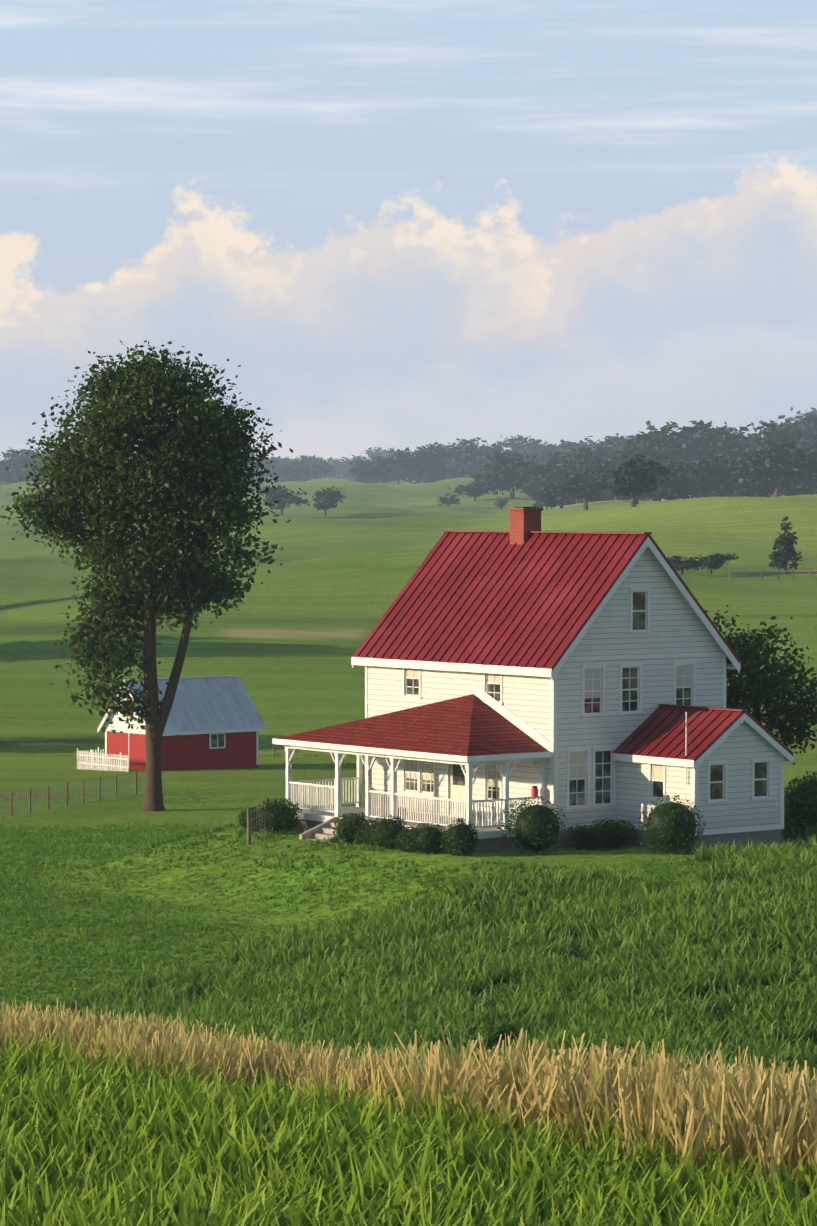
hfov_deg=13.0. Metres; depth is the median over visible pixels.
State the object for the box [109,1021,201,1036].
hay patch
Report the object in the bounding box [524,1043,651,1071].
hay patch
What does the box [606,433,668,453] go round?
tree
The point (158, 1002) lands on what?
hay patch
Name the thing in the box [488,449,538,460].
tree
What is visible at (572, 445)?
tree
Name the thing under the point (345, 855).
lawn patch
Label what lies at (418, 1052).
hay patch
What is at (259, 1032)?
hay patch
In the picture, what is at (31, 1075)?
crop patch
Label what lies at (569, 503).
tree
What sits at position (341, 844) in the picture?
lawn patch
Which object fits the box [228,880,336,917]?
lawn patch
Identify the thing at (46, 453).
tree
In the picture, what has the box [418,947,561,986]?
grass patch
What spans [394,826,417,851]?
shrub
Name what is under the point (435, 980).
grass patch
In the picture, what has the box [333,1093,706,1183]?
crop patch
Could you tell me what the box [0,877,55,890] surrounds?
lawn patch
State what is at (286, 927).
lawn patch
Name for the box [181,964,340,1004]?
hay patch
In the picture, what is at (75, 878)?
lawn patch
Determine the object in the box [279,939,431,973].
hay patch
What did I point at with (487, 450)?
tree
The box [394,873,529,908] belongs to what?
lawn patch
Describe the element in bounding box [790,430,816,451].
tree
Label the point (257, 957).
grass patch
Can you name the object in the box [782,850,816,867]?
hay patch
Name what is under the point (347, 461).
tree
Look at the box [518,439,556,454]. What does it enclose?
tree
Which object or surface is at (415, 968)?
grass patch
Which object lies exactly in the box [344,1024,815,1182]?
dry grass
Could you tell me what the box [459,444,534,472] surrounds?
tree
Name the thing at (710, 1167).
grass
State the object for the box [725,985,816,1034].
grass
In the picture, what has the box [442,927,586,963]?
grass patch
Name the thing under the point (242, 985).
hay patch
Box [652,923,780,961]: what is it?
grass patch
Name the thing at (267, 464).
tree
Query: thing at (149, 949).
lawn patch
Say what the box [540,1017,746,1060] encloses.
grass
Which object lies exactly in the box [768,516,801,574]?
conifer
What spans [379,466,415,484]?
tree
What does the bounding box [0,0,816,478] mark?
sky
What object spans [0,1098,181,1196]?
crop patch
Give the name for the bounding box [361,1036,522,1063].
hay patch
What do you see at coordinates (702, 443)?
tree
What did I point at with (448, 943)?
grass patch
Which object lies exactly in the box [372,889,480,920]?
hay patch
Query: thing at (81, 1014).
lawn patch
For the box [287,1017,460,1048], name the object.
hay patch
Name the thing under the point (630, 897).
grass patch
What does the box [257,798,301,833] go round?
shrub
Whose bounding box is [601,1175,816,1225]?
grass
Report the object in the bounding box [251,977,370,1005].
hay patch
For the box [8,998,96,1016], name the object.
lawn patch
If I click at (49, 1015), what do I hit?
hay patch
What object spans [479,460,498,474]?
tree
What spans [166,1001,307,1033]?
hay patch
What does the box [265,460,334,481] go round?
tree
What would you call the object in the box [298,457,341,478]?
tree
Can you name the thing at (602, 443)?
tree
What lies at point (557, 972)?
grass patch
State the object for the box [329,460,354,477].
tree
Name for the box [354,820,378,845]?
shrub
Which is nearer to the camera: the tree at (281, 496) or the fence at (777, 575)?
the fence at (777, 575)
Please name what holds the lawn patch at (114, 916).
on the ground at (286, 644)
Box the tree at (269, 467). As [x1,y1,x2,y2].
[264,460,284,480]
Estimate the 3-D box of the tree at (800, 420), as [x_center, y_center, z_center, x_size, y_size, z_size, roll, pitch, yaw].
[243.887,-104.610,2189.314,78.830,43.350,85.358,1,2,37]
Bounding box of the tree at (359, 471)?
[348,458,387,482]
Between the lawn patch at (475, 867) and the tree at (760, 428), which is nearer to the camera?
the lawn patch at (475, 867)
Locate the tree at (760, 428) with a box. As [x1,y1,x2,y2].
[747,420,812,443]
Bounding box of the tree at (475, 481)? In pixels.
[466,480,484,493]
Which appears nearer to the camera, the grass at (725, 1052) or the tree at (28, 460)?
the grass at (725, 1052)
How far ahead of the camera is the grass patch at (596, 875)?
99.62 m
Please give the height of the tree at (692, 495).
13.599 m
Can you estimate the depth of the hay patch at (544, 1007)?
78.97 m
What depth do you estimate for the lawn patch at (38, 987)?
90.75 m
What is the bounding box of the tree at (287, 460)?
[277,456,298,478]
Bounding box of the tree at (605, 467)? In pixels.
[573,458,625,499]
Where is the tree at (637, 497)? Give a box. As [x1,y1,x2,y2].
[618,478,648,503]
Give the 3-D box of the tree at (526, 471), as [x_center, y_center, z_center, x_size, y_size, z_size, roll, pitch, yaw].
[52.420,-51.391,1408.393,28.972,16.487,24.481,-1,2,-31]
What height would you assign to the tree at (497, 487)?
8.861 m
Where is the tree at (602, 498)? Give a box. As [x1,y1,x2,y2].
[588,493,609,501]
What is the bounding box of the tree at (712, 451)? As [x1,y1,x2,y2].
[708,444,801,496]
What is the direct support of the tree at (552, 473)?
on the ground at (286, 644)
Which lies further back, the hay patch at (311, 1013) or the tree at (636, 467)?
the tree at (636, 467)
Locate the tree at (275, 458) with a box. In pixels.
[263,457,285,479]
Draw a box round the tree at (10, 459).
[0,455,23,483]
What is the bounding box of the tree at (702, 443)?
[636,419,757,460]
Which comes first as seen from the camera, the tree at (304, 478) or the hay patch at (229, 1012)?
the hay patch at (229, 1012)
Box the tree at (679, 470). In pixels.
[625,457,710,497]
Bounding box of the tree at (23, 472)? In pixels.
[6,463,60,482]
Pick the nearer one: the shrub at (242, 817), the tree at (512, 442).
the shrub at (242, 817)
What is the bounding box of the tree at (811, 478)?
[793,455,816,493]
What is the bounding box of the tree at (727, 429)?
[698,425,745,437]
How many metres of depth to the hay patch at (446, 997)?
81.29 m
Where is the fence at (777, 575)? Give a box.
[729,568,816,580]
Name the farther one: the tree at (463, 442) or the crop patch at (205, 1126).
the tree at (463, 442)
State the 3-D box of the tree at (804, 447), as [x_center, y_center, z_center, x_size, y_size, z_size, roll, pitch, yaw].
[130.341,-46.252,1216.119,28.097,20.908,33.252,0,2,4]
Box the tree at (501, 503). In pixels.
[494,499,507,510]
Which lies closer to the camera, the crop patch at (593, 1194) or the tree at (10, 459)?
the crop patch at (593, 1194)
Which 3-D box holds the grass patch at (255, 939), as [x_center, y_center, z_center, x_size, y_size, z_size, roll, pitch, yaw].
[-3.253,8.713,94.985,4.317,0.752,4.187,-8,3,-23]
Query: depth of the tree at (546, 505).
1076.53 m
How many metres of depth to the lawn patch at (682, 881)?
100.45 m
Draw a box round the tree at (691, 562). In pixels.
[667,555,707,574]
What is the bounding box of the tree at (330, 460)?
[317,458,338,465]
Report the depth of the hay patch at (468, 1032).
75.05 m
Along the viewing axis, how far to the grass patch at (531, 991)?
81.45 m
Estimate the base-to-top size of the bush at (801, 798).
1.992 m
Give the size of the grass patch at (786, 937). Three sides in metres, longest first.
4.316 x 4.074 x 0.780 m
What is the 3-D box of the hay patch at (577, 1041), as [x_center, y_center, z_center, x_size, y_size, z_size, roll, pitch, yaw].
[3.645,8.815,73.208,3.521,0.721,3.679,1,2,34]
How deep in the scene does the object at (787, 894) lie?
92.55 m
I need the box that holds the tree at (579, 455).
[534,446,616,479]
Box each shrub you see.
[237,807,263,831]
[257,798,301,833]
[333,812,369,843]
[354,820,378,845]
[370,814,406,848]
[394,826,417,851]
[401,823,449,853]
[439,818,478,855]
[497,796,568,854]
[564,824,609,849]
[590,817,636,848]
[638,795,705,854]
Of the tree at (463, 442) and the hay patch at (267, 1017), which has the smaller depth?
the hay patch at (267, 1017)
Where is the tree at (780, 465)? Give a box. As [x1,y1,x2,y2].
[718,439,816,496]
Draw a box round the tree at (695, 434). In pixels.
[655,430,700,446]
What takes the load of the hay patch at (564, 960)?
on the ground at (286, 644)
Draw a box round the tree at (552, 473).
[516,462,574,501]
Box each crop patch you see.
[0,1023,222,1106]
[0,1031,60,1071]
[0,1049,116,1109]
[0,1060,252,1157]
[0,1077,30,1137]
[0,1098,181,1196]
[0,1120,350,1220]
[0,1131,75,1203]
[0,1150,233,1225]
[0,1166,444,1225]
[0,1189,123,1225]
[17,1078,443,1184]
[25,1054,341,1121]
[156,1148,603,1225]
[159,1063,538,1149]
[188,1101,616,1216]
[228,1203,565,1225]
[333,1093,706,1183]
[363,1190,738,1225]
[397,1141,794,1225]
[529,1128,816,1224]
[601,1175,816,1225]
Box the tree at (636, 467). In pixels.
[601,452,675,506]
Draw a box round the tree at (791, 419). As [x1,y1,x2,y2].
[783,407,815,423]
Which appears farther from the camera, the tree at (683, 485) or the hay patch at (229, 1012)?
the tree at (683, 485)
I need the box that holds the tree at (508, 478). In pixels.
[478,451,535,497]
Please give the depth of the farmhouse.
110.66 m
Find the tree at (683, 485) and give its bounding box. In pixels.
[661,473,703,498]
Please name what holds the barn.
on the ground at (286, 644)
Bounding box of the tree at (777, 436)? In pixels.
[703,418,811,461]
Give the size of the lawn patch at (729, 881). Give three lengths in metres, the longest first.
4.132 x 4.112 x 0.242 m
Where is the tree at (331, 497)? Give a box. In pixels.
[308,486,345,515]
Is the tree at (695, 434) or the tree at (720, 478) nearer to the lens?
the tree at (720, 478)
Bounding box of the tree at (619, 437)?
[604,432,648,442]
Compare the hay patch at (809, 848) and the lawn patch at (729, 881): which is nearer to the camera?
the lawn patch at (729, 881)
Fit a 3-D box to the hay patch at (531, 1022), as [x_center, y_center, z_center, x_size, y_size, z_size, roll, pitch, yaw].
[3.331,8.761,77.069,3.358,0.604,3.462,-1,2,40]
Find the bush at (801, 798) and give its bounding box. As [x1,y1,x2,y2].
[784,771,816,832]
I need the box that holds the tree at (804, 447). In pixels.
[762,446,816,494]
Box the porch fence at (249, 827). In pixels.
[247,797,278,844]
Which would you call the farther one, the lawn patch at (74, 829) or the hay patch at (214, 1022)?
the lawn patch at (74, 829)
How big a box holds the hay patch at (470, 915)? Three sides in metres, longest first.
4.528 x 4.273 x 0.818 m
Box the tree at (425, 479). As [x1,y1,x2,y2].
[402,467,457,483]
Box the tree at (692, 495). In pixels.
[685,463,723,497]
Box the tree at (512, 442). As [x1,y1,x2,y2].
[500,435,542,455]
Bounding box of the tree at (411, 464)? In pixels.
[387,444,456,483]
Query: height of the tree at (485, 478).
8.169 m
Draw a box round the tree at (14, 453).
[0,447,39,461]
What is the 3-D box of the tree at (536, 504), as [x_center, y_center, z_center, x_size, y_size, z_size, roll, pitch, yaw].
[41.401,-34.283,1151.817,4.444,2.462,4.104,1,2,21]
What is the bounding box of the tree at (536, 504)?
[532,502,542,507]
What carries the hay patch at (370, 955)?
on the ground at (286, 644)
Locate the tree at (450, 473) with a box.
[433,464,479,481]
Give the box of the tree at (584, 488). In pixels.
[549,469,628,509]
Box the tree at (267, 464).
[253,457,278,478]
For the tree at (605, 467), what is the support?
on the ground at (286, 644)
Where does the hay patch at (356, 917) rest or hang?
on the ground at (286, 644)
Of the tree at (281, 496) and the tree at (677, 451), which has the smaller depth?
the tree at (281, 496)
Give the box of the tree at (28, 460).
[6,452,49,470]
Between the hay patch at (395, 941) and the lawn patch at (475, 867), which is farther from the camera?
the lawn patch at (475, 867)
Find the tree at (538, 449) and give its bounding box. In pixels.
[531,439,579,455]
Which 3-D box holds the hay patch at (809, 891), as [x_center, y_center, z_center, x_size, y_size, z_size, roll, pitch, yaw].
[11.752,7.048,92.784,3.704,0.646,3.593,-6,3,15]
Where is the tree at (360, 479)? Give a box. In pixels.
[351,477,367,482]
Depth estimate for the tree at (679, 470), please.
1090.21 m
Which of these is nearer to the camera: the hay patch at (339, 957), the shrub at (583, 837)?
the hay patch at (339, 957)
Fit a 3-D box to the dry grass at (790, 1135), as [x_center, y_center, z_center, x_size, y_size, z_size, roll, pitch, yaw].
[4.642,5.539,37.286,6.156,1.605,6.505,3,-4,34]
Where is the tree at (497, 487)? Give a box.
[488,477,509,495]
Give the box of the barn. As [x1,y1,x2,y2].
[77,675,265,771]
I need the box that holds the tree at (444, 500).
[437,494,460,506]
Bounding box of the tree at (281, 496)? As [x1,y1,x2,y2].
[259,485,310,515]
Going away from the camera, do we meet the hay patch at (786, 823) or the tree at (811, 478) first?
the hay patch at (786, 823)
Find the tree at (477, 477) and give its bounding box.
[471,472,489,493]
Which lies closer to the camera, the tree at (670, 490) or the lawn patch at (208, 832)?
the lawn patch at (208, 832)
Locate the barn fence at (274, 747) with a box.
[258,743,314,758]
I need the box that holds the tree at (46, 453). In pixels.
[27,449,64,460]
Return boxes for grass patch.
[211,930,355,972]
[213,923,345,961]
[244,962,392,996]
[264,925,391,964]
[318,909,465,949]
[321,964,502,999]
[335,940,497,983]
[386,919,546,962]
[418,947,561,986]
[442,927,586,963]
[455,973,628,1009]
[489,904,616,938]
[502,952,627,990]
[527,861,648,897]
[549,884,684,918]
[552,872,671,903]
[573,938,708,975]
[581,963,718,999]
[601,945,757,988]
[624,905,785,944]
[625,875,777,915]
[649,892,792,931]
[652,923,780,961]
[665,952,793,994]
[681,944,811,985]
[694,850,804,883]
[732,852,816,886]
[752,913,816,954]
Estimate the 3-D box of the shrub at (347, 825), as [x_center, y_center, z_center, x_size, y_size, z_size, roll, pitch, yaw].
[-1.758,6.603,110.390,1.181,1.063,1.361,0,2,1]
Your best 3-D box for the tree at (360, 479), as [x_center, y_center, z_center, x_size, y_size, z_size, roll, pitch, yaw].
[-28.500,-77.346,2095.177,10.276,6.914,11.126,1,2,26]
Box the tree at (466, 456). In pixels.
[446,444,507,477]
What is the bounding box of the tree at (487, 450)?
[449,443,501,465]
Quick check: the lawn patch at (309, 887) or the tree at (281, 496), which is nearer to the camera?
the lawn patch at (309, 887)
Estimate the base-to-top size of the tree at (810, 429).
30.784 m
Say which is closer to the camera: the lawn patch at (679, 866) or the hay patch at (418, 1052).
the hay patch at (418, 1052)
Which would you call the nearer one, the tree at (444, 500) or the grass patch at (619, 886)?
the grass patch at (619, 886)
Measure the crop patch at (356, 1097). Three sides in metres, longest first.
3.792 x 3.490 x 1.153 m
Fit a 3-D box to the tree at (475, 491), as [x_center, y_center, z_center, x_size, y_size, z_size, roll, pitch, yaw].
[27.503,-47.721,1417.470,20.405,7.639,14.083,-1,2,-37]
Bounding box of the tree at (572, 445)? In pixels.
[558,433,636,451]
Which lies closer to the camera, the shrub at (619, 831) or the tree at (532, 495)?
the shrub at (619, 831)
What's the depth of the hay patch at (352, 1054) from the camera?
70.10 m
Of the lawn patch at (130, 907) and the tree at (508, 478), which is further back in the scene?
the tree at (508, 478)
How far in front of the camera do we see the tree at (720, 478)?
1096.05 m
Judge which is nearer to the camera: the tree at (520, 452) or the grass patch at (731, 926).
the grass patch at (731, 926)
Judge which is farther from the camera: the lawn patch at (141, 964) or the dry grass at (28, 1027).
the lawn patch at (141, 964)
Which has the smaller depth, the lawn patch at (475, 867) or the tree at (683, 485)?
the lawn patch at (475, 867)
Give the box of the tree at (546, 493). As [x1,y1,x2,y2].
[530,480,579,508]
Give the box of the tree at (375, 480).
[361,476,391,482]
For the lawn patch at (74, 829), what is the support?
on the ground at (286, 644)
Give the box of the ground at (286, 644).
[0,474,816,1057]
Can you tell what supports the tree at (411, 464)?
on the ground at (286, 644)
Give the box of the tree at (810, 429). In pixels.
[785,414,816,444]
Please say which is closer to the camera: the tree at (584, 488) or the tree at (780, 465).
the tree at (780, 465)
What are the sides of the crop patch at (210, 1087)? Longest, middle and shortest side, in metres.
3.242 x 2.985 x 0.986 m
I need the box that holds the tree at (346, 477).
[329,469,356,479]
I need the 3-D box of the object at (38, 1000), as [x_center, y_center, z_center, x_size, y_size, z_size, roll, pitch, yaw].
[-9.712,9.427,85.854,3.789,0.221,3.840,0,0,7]
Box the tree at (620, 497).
[600,492,642,500]
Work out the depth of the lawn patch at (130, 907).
106.30 m
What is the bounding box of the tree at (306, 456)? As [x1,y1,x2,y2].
[289,455,328,472]
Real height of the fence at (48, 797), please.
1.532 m
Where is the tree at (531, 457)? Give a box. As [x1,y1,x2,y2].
[479,451,549,471]
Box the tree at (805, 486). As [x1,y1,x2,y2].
[773,471,816,495]
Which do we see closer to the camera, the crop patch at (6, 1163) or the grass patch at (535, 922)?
the crop patch at (6, 1163)
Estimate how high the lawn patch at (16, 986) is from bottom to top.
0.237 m
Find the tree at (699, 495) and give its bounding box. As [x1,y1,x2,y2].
[690,492,714,497]
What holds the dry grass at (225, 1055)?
on the ground at (286, 644)
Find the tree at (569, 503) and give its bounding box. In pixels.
[549,498,583,507]
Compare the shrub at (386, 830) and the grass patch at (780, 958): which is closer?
the grass patch at (780, 958)
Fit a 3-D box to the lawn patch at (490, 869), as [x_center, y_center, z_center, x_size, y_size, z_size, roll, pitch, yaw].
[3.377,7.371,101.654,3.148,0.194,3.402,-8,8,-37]
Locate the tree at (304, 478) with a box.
[293,474,319,481]
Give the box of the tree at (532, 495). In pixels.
[527,491,542,501]
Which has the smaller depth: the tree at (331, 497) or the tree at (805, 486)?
the tree at (805, 486)
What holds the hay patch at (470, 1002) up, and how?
on the ground at (286, 644)
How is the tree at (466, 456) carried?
on the ground at (286, 644)
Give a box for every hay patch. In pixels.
[1,1007,88,1021]
[60,976,200,1010]
[62,991,222,1015]
[72,1001,197,1024]
[98,1013,214,1032]
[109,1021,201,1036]
[110,1007,236,1027]
[116,956,254,987]
[124,967,246,997]
[146,989,317,1024]
[154,1011,271,1035]
[155,992,305,1015]
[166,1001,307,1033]
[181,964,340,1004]
[184,1013,334,1044]
[193,951,339,984]
[205,1007,396,1042]
[209,966,338,995]
[219,1033,357,1058]
[238,990,423,1027]
[247,1024,429,1053]
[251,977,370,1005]
[260,1044,424,1067]
[273,982,431,1015]
[278,946,403,982]
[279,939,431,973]
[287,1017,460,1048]
[296,1043,477,1064]
[321,894,471,932]
[343,1002,534,1041]
[344,903,497,938]
[344,1017,502,1049]
[345,1038,523,1067]
[350,982,487,1012]
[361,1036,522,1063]
[364,917,491,955]
[365,995,521,1029]
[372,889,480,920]
[442,861,569,908]
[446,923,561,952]
[448,945,580,984]
[450,870,588,915]
[454,889,595,929]
[485,985,648,1028]
[495,1022,656,1061]
[502,1001,640,1039]
[514,1016,704,1055]
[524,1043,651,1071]
[540,893,657,927]
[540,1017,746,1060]
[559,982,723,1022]
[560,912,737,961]
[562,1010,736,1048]
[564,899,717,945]
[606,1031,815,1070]
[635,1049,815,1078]
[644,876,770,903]
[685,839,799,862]
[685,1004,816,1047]
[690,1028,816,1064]
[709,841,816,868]
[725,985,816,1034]
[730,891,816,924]
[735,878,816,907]
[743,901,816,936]
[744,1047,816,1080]
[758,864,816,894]
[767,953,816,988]
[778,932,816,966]
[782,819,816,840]
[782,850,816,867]
[783,814,807,833]
[788,833,816,849]
[792,852,816,865]
[792,885,816,897]
[795,839,816,854]
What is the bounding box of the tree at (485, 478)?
[480,477,496,493]
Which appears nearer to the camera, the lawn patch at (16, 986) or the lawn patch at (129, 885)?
the lawn patch at (16, 986)
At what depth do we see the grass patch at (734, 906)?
90.50 m
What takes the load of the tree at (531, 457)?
on the ground at (286, 644)
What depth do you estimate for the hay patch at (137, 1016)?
82.00 m
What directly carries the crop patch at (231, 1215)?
on the ground at (286, 644)
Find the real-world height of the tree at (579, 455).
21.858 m
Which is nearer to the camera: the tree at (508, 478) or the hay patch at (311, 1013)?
the hay patch at (311, 1013)
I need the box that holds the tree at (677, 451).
[603,434,708,498]
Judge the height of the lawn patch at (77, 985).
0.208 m
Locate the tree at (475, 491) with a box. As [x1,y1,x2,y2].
[449,482,494,500]
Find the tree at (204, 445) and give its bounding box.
[0,340,292,810]
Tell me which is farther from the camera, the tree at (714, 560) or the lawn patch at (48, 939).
the tree at (714, 560)
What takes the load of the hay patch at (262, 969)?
on the ground at (286, 644)
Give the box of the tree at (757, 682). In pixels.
[705,604,816,764]
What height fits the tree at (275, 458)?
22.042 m
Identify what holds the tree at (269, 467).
on the ground at (286, 644)
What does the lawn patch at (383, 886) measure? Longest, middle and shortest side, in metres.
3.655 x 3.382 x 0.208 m
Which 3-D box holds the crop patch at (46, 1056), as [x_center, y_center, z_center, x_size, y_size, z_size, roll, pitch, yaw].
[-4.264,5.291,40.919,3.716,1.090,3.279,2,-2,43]
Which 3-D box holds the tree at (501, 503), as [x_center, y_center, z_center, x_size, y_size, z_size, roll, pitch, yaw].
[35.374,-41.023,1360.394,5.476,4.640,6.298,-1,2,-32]
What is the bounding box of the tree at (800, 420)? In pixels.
[767,409,816,440]
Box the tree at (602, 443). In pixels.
[593,442,621,450]
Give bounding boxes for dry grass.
[0,996,264,1064]
[56,1018,387,1099]
[234,1038,586,1125]
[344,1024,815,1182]
[573,1048,816,1197]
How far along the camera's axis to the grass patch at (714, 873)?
99.53 m
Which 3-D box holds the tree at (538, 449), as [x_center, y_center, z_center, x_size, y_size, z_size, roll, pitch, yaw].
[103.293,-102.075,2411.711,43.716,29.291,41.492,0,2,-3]
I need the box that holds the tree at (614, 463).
[579,459,624,472]
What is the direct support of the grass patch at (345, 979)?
on the ground at (286, 644)
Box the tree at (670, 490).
[635,475,681,500]
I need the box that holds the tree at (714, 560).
[695,552,738,573]
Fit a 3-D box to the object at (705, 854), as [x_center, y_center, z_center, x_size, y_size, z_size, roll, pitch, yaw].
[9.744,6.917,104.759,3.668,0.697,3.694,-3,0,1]
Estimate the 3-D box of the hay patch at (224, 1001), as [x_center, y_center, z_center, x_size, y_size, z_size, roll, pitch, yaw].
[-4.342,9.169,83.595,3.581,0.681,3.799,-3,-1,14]
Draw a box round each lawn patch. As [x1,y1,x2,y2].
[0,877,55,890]
[0,932,115,952]
[0,935,80,960]
[0,955,111,979]
[0,968,104,993]
[0,977,86,1002]
[0,985,102,1004]
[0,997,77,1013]
[3,916,155,938]
[6,1005,96,1015]
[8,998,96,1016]
[10,890,139,906]
[34,943,190,968]
[38,825,128,831]
[39,860,110,879]
[49,907,180,928]
[49,954,184,976]
[50,972,138,991]
[56,869,152,889]
[65,850,142,870]
[73,893,187,909]
[77,853,175,884]
[86,873,173,892]
[89,940,221,963]
[90,900,213,915]
[98,959,236,980]
[114,933,232,952]
[122,822,233,855]
[130,824,226,857]
[131,913,248,930]
[137,920,269,938]
[161,827,287,867]
[165,821,243,830]
[167,850,298,896]
[181,877,287,905]
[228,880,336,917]
[239,919,334,939]
[252,852,376,900]
[255,835,383,871]
[256,888,356,919]
[287,857,417,909]
[315,898,444,927]
[327,867,443,912]
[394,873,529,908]
[410,857,544,887]
[468,862,578,884]
[612,857,711,871]
[626,868,721,890]
[629,860,717,875]
[656,877,735,892]
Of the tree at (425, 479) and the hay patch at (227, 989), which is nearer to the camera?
the hay patch at (227, 989)
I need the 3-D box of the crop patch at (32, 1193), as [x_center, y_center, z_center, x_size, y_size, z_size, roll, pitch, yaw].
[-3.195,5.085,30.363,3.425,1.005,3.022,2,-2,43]
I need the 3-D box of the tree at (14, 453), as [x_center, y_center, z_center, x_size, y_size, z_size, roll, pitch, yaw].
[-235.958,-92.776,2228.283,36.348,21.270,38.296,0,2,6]
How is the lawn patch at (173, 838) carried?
on the ground at (286, 644)
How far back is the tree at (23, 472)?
1996.19 m
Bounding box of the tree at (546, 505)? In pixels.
[536,496,559,509]
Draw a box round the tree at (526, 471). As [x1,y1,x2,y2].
[513,461,576,493]
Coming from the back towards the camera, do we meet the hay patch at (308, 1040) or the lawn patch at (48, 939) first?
the lawn patch at (48, 939)
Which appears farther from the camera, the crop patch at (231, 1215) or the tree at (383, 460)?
the tree at (383, 460)
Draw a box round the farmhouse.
[272,507,793,851]
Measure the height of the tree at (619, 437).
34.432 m
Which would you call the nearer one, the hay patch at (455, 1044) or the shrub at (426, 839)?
the hay patch at (455, 1044)
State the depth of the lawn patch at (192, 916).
101.87 m
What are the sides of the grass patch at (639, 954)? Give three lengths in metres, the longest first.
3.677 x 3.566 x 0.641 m
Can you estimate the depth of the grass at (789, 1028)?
75.22 m
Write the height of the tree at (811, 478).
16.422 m
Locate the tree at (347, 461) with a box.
[329,457,358,479]
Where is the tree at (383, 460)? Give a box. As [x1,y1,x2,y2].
[348,456,394,482]
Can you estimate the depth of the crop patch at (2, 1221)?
28.27 m
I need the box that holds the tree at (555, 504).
[541,501,557,508]
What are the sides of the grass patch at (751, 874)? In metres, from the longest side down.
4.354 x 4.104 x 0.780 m
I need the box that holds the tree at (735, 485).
[721,477,766,496]
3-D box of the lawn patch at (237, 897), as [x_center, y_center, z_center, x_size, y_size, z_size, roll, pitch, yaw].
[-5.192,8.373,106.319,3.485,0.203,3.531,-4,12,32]
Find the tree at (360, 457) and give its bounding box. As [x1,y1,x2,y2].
[328,455,375,470]
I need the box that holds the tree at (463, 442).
[405,437,506,470]
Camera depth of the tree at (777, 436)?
1395.69 m
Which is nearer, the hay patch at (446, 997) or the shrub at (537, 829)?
the hay patch at (446, 997)
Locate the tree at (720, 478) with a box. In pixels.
[673,453,742,496]
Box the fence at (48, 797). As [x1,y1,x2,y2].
[0,771,145,815]
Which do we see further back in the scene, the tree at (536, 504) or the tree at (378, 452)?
the tree at (378, 452)
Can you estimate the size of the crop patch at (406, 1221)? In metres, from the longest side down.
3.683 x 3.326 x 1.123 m
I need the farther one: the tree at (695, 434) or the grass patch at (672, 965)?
the tree at (695, 434)
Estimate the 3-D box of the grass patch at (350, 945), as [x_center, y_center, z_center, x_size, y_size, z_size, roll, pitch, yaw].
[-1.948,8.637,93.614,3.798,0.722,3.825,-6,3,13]
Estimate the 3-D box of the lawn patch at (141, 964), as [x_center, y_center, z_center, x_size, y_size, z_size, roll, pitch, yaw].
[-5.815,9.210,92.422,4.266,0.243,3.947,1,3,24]
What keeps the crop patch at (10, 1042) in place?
on the ground at (286, 644)
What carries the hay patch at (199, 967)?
on the ground at (286, 644)
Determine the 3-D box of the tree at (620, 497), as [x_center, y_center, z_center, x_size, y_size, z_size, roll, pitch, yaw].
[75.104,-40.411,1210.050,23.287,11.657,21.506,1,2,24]
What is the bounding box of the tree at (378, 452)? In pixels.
[360,445,402,458]
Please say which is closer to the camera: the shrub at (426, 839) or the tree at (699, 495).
the shrub at (426, 839)
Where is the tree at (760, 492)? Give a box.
[734,471,789,496]
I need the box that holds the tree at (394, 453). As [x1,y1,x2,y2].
[383,444,435,458]
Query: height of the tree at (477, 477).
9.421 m
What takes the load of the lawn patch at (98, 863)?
on the ground at (286, 644)
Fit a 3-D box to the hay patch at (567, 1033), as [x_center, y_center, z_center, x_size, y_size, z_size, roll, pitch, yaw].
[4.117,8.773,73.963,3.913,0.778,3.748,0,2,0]
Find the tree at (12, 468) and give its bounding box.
[0,460,40,484]

